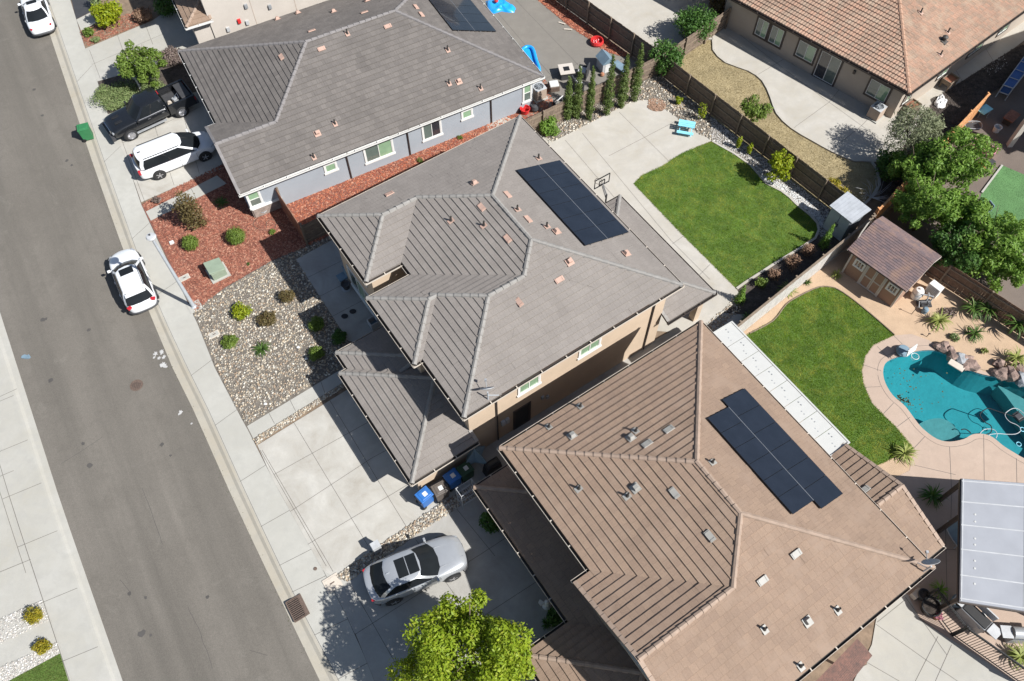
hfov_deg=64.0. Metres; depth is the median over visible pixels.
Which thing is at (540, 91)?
air conditioner
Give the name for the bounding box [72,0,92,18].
neighbour path
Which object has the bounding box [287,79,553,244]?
mulch chips
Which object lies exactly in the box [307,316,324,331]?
rock garden shrub
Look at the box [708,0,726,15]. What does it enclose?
dark bush
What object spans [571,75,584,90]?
wicker seat
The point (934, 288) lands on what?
pool heater
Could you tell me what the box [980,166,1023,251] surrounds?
turf
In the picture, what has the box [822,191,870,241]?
resin shed
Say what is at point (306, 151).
house
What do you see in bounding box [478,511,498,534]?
house shrub
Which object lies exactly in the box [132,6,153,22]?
dry bush
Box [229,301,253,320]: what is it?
rock garden shrub
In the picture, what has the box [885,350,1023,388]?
pool edge
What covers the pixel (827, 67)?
patio door
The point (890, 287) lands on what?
window
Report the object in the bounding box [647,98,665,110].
dirt clods
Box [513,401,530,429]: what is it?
side door
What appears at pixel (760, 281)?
bed shrub
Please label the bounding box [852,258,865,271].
window
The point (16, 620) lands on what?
white rocks
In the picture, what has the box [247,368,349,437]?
front walk
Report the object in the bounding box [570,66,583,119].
cypress
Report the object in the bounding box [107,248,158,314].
parked car
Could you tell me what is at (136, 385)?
manhole cover
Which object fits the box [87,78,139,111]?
ground cover
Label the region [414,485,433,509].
wheeled bin
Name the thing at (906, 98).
window
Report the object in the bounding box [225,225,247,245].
clipped shrub
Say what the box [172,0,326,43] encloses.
house
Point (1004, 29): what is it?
window
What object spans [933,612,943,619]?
pink flower
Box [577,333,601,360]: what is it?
window
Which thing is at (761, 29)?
window
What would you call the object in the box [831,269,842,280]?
yucca
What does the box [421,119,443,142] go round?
window
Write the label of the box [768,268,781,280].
bed shrub
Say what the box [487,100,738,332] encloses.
patio
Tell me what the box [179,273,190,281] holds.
utility box
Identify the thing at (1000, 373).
boulder
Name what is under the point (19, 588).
yard soil
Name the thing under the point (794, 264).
bed shrub
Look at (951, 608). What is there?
iron fence
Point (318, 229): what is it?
board fence
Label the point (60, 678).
lawn
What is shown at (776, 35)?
window
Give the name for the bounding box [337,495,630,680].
driveway
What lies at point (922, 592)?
plant pot
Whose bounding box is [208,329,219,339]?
utility box
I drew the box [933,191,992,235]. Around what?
garden tree
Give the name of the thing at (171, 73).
planting bed
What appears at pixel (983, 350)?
succulent
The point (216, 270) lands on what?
transformer
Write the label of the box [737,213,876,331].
board fence
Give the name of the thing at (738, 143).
sapling
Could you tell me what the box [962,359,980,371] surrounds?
boulder
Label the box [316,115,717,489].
house
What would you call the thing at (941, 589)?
palm
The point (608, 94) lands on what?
cypress
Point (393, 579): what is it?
coupe suv
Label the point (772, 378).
patio cover
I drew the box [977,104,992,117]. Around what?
side table
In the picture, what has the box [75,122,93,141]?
wheeled bin
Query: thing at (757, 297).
planting bed
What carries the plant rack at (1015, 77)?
on the paver yard at (1012, 158)
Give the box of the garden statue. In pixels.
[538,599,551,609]
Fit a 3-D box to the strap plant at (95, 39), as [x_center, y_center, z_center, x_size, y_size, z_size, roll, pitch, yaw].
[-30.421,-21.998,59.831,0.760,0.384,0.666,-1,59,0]
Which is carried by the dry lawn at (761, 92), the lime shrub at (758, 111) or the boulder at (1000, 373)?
the lime shrub at (758, 111)
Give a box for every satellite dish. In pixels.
[480,378,498,399]
[917,550,939,571]
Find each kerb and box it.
[0,314,122,680]
[49,5,337,680]
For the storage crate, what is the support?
on the porch slab
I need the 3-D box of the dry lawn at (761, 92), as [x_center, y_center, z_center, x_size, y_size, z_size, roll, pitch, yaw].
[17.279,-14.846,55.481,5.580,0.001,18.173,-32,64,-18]
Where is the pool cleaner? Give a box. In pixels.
[1012,411,1023,422]
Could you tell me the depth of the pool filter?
47.47 m
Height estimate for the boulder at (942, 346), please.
0.750 m
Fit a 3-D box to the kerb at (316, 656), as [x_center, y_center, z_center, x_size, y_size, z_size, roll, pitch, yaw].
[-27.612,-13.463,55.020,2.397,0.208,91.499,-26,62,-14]
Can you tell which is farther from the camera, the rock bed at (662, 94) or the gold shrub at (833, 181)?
the rock bed at (662, 94)
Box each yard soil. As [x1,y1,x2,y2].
[0,472,71,680]
[71,0,1023,680]
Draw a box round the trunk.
[131,76,140,90]
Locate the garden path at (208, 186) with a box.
[146,176,225,219]
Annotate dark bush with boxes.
[647,37,684,75]
[671,2,718,41]
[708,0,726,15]
[874,149,903,181]
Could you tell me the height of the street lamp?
6.750 m
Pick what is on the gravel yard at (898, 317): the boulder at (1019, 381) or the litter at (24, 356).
the boulder at (1019, 381)
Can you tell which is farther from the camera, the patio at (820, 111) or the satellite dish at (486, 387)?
the patio at (820, 111)
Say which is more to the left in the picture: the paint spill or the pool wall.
the paint spill
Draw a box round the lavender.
[157,45,181,65]
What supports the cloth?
on the dark mulch bed at (958, 107)
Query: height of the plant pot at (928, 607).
0.570 m
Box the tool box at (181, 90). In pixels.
[172,82,190,98]
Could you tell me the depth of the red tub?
55.81 m
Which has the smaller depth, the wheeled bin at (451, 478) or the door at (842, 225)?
the wheeled bin at (451, 478)
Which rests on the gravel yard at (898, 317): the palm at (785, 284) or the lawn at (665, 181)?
the palm at (785, 284)
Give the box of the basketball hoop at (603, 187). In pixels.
[594,173,609,201]
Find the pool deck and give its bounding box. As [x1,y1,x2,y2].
[862,334,1023,680]
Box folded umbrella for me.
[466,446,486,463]
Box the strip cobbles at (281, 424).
[252,383,344,444]
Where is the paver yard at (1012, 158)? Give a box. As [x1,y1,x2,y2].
[888,76,1023,310]
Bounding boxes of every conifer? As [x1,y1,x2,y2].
[734,285,745,305]
[818,223,834,251]
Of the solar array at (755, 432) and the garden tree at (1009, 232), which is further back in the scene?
the garden tree at (1009, 232)
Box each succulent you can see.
[940,307,956,317]
[981,347,988,353]
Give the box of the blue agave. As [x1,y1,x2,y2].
[949,332,959,342]
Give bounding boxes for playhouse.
[596,49,614,72]
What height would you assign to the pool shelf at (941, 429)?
0.950 m
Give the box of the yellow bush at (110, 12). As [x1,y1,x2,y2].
[89,0,122,27]
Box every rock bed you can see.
[547,74,711,140]
[710,116,829,234]
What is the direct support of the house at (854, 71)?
on the yard soil at (865, 636)
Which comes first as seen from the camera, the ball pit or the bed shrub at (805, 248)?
the bed shrub at (805, 248)
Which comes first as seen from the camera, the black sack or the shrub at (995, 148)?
the shrub at (995, 148)
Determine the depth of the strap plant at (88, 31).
60.02 m
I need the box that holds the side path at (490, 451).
[478,313,743,469]
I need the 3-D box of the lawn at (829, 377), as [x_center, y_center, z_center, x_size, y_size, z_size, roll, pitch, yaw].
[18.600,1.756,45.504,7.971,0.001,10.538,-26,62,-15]
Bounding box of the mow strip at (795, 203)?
[712,140,819,289]
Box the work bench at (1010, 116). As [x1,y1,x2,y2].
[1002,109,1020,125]
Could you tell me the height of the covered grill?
1.090 m
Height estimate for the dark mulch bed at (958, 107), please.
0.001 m
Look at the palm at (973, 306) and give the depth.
46.99 m
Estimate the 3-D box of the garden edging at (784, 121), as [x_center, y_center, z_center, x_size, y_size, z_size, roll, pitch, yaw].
[18.593,-15.377,55.748,4.754,0.120,18.616,-25,62,-14]
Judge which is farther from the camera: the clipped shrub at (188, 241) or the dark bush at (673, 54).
the dark bush at (673, 54)
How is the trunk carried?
on the planting bed at (171, 73)
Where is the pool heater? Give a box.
[924,280,944,298]
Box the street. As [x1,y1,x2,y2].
[0,0,319,680]
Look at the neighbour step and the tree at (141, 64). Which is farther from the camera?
the neighbour step
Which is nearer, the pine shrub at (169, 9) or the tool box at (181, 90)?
the tool box at (181, 90)
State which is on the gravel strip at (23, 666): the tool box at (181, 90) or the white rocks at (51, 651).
the white rocks at (51, 651)
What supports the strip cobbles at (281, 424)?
on the yard soil at (865, 636)
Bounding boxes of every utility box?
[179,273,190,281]
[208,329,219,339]
[322,573,342,593]
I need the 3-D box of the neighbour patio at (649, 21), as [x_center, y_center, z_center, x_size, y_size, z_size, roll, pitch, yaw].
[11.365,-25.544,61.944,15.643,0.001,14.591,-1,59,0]
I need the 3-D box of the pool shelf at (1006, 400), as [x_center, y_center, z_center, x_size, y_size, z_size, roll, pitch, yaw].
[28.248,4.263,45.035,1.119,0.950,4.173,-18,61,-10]
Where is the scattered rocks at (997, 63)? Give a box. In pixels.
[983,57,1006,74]
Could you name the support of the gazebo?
on the pool deck
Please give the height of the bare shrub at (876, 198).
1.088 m
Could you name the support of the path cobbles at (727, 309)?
on the side path at (490, 451)
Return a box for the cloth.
[934,94,946,107]
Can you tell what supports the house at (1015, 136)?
on the yard soil at (865, 636)
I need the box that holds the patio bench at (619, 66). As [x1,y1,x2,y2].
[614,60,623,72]
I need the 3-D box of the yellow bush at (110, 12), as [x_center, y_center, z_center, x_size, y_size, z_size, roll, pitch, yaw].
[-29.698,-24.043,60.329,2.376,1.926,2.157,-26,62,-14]
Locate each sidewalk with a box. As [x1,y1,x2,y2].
[0,354,109,680]
[48,0,373,680]
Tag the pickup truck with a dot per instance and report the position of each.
(144, 108)
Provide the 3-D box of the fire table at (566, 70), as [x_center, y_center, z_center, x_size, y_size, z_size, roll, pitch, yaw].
[3.808,-18.861,57.587,1.050,0.651,1.050,-9,59,-5]
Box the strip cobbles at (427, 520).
[336,478,485,580]
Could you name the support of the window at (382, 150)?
in the house at (306, 151)
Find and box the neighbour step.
[76,12,95,29]
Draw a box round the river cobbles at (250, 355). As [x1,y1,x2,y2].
[193,236,348,423]
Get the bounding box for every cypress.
[562,76,574,119]
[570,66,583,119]
[584,65,595,120]
[602,54,615,115]
[616,54,630,108]
[629,42,644,101]
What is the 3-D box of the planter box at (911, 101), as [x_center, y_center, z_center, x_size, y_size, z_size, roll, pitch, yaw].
[27.039,-15.730,55.502,0.950,0.770,0.730,-34,65,-18]
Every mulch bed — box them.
[142,113,528,302]
[540,0,630,56]
[875,45,1023,203]
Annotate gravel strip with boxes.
[0,602,47,643]
[0,644,59,680]
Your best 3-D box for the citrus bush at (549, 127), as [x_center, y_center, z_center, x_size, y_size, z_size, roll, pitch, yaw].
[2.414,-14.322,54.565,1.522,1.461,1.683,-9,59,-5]
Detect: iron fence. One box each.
[926,588,968,634]
[952,627,1023,680]
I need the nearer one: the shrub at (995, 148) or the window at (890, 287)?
the window at (890, 287)
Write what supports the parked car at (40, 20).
on the street
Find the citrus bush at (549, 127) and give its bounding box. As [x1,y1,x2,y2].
[537,115,560,136]
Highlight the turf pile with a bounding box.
[986,169,1023,220]
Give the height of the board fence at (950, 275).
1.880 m
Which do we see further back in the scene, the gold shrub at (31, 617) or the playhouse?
the playhouse
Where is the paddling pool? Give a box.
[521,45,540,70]
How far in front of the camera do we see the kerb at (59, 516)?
41.77 m
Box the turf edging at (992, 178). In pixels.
[981,165,1002,192]
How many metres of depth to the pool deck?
42.48 m
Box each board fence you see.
[275,187,305,242]
[300,53,663,245]
[556,0,658,62]
[661,55,844,207]
[664,7,731,58]
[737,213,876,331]
[865,215,1023,337]
[875,92,990,218]
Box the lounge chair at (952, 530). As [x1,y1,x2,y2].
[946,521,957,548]
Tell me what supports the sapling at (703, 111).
on the rock bed at (662, 94)
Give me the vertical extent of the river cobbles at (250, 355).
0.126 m
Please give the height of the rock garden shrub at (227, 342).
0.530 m
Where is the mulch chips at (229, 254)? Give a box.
[142,164,305,310]
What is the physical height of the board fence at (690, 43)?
1.830 m
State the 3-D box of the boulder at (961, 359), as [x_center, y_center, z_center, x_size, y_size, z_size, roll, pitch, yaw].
[24.967,1.102,45.683,0.921,0.789,0.815,19,61,11]
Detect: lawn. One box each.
[11,654,67,680]
[634,142,816,287]
[675,40,877,209]
[747,287,913,464]
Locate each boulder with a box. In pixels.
[932,341,948,353]
[946,349,957,361]
[956,352,967,364]
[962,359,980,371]
[965,355,973,358]
[991,367,1007,380]
[992,358,1004,367]
[1004,365,1018,381]
[1014,363,1023,371]
[1015,371,1023,386]
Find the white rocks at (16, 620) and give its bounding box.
[0,600,47,643]
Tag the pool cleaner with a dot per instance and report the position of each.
(1018, 417)
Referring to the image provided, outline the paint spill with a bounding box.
[153,349,192,423]
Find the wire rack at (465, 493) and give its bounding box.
[456,478,478,509]
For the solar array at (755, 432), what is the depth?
35.64 m
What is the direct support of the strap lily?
on the mulch bed at (330, 199)
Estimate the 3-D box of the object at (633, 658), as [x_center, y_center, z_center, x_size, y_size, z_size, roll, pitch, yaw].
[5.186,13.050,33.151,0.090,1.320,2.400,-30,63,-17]
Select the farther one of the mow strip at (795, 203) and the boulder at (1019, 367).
the mow strip at (795, 203)
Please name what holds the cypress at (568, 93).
on the rock bed at (662, 94)
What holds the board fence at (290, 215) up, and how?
on the mulch bed at (330, 199)
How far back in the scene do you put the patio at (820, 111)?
56.61 m
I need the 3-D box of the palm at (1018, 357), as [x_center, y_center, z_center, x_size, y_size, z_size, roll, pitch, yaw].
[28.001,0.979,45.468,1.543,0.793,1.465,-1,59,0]
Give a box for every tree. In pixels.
[114,39,167,87]
[385,587,536,680]
[881,100,945,156]
[886,141,955,195]
[890,170,963,232]
[923,125,997,195]
[928,220,988,272]
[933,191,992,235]
[956,205,1023,278]
[978,247,1023,292]
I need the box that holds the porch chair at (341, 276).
[336,266,347,282]
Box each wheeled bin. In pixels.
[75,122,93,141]
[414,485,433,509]
[429,480,448,503]
[442,468,461,491]
[455,460,474,483]
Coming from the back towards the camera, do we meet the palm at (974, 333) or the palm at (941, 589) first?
the palm at (974, 333)
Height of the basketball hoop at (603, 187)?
3.325 m
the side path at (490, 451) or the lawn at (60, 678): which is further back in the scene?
the side path at (490, 451)
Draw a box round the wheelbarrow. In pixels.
[964,121,982,131]
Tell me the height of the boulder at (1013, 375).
0.857 m
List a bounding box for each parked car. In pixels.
[18,0,56,36]
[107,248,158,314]
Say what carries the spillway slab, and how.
on the boulder at (971, 365)
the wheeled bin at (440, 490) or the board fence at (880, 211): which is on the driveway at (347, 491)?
the wheeled bin at (440, 490)
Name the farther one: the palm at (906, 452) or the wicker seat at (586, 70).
the wicker seat at (586, 70)
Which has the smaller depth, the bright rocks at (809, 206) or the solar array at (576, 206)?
the solar array at (576, 206)
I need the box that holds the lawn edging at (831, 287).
[750,286,894,334]
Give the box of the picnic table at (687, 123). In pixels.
[677,119,695,136]
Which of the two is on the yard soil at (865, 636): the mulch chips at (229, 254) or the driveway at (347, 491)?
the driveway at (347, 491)
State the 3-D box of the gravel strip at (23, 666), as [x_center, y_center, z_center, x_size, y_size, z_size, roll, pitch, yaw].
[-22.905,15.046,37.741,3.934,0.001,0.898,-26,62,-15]
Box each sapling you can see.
[675,96,682,104]
[698,102,707,118]
[736,136,741,147]
[747,142,753,153]
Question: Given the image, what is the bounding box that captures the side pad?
[854,594,1011,680]
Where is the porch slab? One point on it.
(320, 266)
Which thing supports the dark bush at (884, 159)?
on the dark mulch bed at (958, 107)
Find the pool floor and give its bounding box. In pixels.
[884,368,1023,457]
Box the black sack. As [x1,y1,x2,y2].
[530,103,538,111]
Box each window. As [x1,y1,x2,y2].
[246,190,264,209]
[323,160,338,175]
[346,264,377,320]
[363,139,395,164]
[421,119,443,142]
[461,107,473,121]
[517,375,541,397]
[522,84,532,104]
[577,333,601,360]
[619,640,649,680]
[752,15,770,41]
[766,23,786,49]
[793,38,818,65]
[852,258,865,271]
[863,77,892,104]
[885,282,899,295]
[900,95,911,106]
[935,60,950,81]
[965,40,983,59]
[995,15,1015,37]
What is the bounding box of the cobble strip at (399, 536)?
[338,489,471,581]
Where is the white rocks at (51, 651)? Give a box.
[0,643,59,680]
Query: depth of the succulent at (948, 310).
47.21 m
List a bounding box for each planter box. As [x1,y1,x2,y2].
[902,98,921,114]
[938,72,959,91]
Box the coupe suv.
[362,535,467,605]
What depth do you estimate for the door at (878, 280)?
47.45 m
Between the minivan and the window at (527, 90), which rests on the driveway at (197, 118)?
the minivan
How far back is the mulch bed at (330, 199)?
51.40 m
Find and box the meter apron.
[321,568,354,632]
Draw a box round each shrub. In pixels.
[22,605,43,625]
[31,638,53,655]
[88,0,100,5]
[151,196,160,203]
[153,0,180,17]
[171,190,208,230]
[180,234,199,250]
[220,333,238,348]
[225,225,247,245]
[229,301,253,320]
[256,310,276,325]
[278,289,294,302]
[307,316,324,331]
[308,345,324,361]
[331,328,346,344]
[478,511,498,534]
[544,607,562,627]
[739,94,773,121]
[755,276,768,288]
[766,148,794,181]
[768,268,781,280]
[783,254,802,271]
[800,240,816,256]
[829,176,840,187]
[839,186,851,193]
[860,180,893,201]
[971,135,1002,158]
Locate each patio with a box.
[482,0,637,116]
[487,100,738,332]
[588,0,726,47]
[712,0,1023,161]
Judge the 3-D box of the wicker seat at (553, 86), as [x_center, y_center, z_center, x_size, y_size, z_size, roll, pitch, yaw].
[2.907,-17.701,56.982,0.720,0.520,0.660,-9,59,-5]
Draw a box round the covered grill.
[482,456,502,476]
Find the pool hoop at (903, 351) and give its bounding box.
[896,344,918,360]
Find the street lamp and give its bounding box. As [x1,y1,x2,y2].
[146,233,196,308]
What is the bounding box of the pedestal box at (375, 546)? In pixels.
[369,539,382,554]
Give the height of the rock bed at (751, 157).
0.001 m
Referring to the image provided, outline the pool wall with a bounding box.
[883,352,1023,440]
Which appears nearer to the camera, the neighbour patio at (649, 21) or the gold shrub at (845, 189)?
the gold shrub at (845, 189)
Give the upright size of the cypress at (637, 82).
5.093 m
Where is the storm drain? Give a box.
[285,594,309,622]
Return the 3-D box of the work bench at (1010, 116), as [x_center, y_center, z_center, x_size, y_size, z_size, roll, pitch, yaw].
[33.532,-14.944,55.136,1.100,0.490,0.700,-39,66,-21]
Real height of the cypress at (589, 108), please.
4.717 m
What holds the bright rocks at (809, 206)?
on the rock bed at (751, 157)
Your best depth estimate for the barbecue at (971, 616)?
37.86 m
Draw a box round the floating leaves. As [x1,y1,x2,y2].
[891,368,947,411]
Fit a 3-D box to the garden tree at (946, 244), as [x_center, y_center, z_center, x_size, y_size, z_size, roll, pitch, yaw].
[25.781,-5.092,47.491,3.274,3.606,3.543,-1,59,0]
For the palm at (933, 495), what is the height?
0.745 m
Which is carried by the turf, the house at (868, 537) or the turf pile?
the turf pile
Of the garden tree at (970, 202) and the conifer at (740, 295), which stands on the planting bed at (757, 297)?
the conifer at (740, 295)
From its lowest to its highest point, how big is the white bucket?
0.420 m
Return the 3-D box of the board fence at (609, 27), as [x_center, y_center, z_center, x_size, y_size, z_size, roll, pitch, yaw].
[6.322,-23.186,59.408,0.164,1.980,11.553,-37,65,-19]
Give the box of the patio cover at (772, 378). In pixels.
[713,321,849,455]
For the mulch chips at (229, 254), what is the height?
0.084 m
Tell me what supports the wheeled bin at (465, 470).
on the driveway at (347, 491)
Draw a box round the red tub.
[520,104,529,114]
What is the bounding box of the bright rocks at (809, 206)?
[760,174,824,225]
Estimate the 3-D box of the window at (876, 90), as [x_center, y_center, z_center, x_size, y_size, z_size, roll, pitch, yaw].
[24.500,-16.714,54.874,1.680,1.536,0.050,39,67,21]
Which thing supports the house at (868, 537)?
on the yard soil at (865, 636)
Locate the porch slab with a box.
[296,240,380,341]
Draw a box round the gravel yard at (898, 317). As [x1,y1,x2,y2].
[735,242,1023,477]
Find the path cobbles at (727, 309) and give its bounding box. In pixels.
[706,295,740,331]
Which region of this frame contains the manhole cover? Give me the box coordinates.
[130,379,142,390]
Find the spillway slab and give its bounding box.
[948,359,964,371]
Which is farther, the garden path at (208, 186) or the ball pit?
the ball pit
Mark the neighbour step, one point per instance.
(87, 20)
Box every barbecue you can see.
[953,596,1001,639]
[1000,625,1023,643]
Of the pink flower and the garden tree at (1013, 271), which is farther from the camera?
the garden tree at (1013, 271)
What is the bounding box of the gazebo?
[936,479,1023,612]
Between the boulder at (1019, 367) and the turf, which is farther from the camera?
the turf
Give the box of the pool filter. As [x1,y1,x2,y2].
[910,286,924,300]
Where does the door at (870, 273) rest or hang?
in the garden shed at (890, 263)
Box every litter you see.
[21,354,30,358]
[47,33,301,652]
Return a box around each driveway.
[85,8,197,81]
[107,82,228,201]
[257,380,485,574]
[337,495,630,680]
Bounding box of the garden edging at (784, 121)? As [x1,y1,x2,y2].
[708,38,880,204]
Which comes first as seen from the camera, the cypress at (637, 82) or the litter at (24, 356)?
the litter at (24, 356)
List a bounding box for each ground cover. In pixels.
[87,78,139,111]
[95,84,112,100]
[138,77,165,90]
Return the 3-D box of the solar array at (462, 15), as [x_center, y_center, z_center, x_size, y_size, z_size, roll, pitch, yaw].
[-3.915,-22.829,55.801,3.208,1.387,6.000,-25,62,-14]
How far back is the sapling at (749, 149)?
53.52 m
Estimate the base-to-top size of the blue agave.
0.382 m
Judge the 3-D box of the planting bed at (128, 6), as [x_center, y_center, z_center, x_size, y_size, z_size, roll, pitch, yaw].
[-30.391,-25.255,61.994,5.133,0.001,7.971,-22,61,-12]
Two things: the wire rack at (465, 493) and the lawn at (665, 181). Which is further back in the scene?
the lawn at (665, 181)
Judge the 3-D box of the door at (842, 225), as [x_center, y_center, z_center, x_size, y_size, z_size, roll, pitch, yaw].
[19.859,-6.775,49.488,0.085,1.840,0.680,-34,65,-18]
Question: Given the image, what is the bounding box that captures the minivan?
[129,129,215,179]
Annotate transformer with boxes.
[203,257,230,283]
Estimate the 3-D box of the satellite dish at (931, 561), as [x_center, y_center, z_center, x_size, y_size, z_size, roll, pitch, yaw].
[17.013,9.059,33.648,0.743,1.173,0.621,-1,59,0]
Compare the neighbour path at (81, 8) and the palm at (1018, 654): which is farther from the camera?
the neighbour path at (81, 8)
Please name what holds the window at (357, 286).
in the house at (385, 234)
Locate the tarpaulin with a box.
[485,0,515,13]
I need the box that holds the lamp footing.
[186,299,202,313]
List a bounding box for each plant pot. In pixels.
[341,280,351,291]
[917,588,930,600]
[920,596,942,616]
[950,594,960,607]
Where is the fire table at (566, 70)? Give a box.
[558,63,574,80]
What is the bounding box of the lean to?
[817,639,871,680]
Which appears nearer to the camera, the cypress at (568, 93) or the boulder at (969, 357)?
the boulder at (969, 357)
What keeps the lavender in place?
on the planting bed at (171, 73)
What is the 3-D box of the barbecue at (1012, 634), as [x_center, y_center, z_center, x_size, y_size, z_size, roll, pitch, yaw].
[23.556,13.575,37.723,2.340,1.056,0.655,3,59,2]
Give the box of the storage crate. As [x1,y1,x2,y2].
[367,315,380,329]
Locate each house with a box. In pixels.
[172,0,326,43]
[178,0,544,217]
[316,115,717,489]
[471,320,945,680]
[724,0,1023,118]
[1006,119,1023,146]
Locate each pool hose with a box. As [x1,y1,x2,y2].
[979,408,1013,434]
[989,408,1023,435]
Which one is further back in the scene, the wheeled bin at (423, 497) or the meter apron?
the wheeled bin at (423, 497)
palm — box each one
[250,340,270,356]
[778,278,798,297]
[892,442,919,464]
[917,483,948,507]
[922,306,953,331]
[929,578,948,601]
[959,293,988,321]
[964,323,986,342]
[974,301,1000,324]
[998,313,1023,340]
[1003,345,1023,368]
[1004,641,1023,669]
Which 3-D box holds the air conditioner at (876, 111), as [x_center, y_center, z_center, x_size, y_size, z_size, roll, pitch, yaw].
[24.583,-15.444,55.245,1.000,0.978,1.000,-38,66,-20]
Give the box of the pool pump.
[915,292,933,307]
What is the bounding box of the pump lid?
[921,303,928,313]
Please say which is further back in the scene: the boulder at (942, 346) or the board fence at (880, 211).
the board fence at (880, 211)
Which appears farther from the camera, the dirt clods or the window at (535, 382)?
the dirt clods
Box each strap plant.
[82,27,94,37]
[90,36,100,42]
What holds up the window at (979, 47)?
in the house at (854, 71)
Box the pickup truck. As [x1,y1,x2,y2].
[102,79,198,141]
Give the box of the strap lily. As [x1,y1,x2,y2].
[212,195,227,208]
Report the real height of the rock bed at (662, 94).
0.001 m
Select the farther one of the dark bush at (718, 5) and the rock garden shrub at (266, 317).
the dark bush at (718, 5)
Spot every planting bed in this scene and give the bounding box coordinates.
[71,0,151,47]
[98,48,196,113]
[724,234,839,314]
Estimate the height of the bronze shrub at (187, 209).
2.982 m
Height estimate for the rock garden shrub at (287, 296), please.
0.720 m
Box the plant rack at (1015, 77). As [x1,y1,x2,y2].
[995,57,1023,100]
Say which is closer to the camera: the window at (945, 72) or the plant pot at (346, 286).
the plant pot at (346, 286)
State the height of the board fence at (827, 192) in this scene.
1.880 m
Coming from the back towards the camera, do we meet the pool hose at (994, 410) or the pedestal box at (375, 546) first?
the pool hose at (994, 410)
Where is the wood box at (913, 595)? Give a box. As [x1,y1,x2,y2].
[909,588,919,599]
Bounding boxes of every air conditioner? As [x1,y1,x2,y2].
[533,81,547,103]
[864,100,887,123]
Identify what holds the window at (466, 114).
in the house at (306, 151)
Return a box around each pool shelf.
[919,418,959,441]
[990,386,1023,438]
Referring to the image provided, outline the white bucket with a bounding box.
[992,124,1002,132]
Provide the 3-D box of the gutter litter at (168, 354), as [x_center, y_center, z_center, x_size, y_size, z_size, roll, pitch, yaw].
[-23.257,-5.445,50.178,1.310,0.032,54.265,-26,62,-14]
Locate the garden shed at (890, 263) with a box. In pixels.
[841,216,941,306]
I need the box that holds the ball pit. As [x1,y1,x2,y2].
[590,36,603,46]
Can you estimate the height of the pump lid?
0.485 m
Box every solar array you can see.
[429,0,495,31]
[516,160,627,245]
[707,388,842,513]
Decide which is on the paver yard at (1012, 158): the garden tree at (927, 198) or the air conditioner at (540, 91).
the garden tree at (927, 198)
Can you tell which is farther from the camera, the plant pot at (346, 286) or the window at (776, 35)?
the window at (776, 35)
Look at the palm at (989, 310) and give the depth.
46.79 m
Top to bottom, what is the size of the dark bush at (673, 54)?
2.957 m
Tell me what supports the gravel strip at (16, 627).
on the yard soil at (19, 588)
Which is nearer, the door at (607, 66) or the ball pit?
the door at (607, 66)
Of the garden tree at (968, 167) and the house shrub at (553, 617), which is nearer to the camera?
the house shrub at (553, 617)
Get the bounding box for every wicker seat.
[548,80,559,92]
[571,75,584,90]
[576,62,589,80]
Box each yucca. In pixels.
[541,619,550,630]
[740,312,751,320]
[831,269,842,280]
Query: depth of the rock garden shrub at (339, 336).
46.30 m
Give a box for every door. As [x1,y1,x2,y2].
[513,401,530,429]
[605,64,609,72]
[811,50,843,86]
[823,209,840,230]
[832,216,849,240]
[858,267,876,288]
[867,273,885,294]

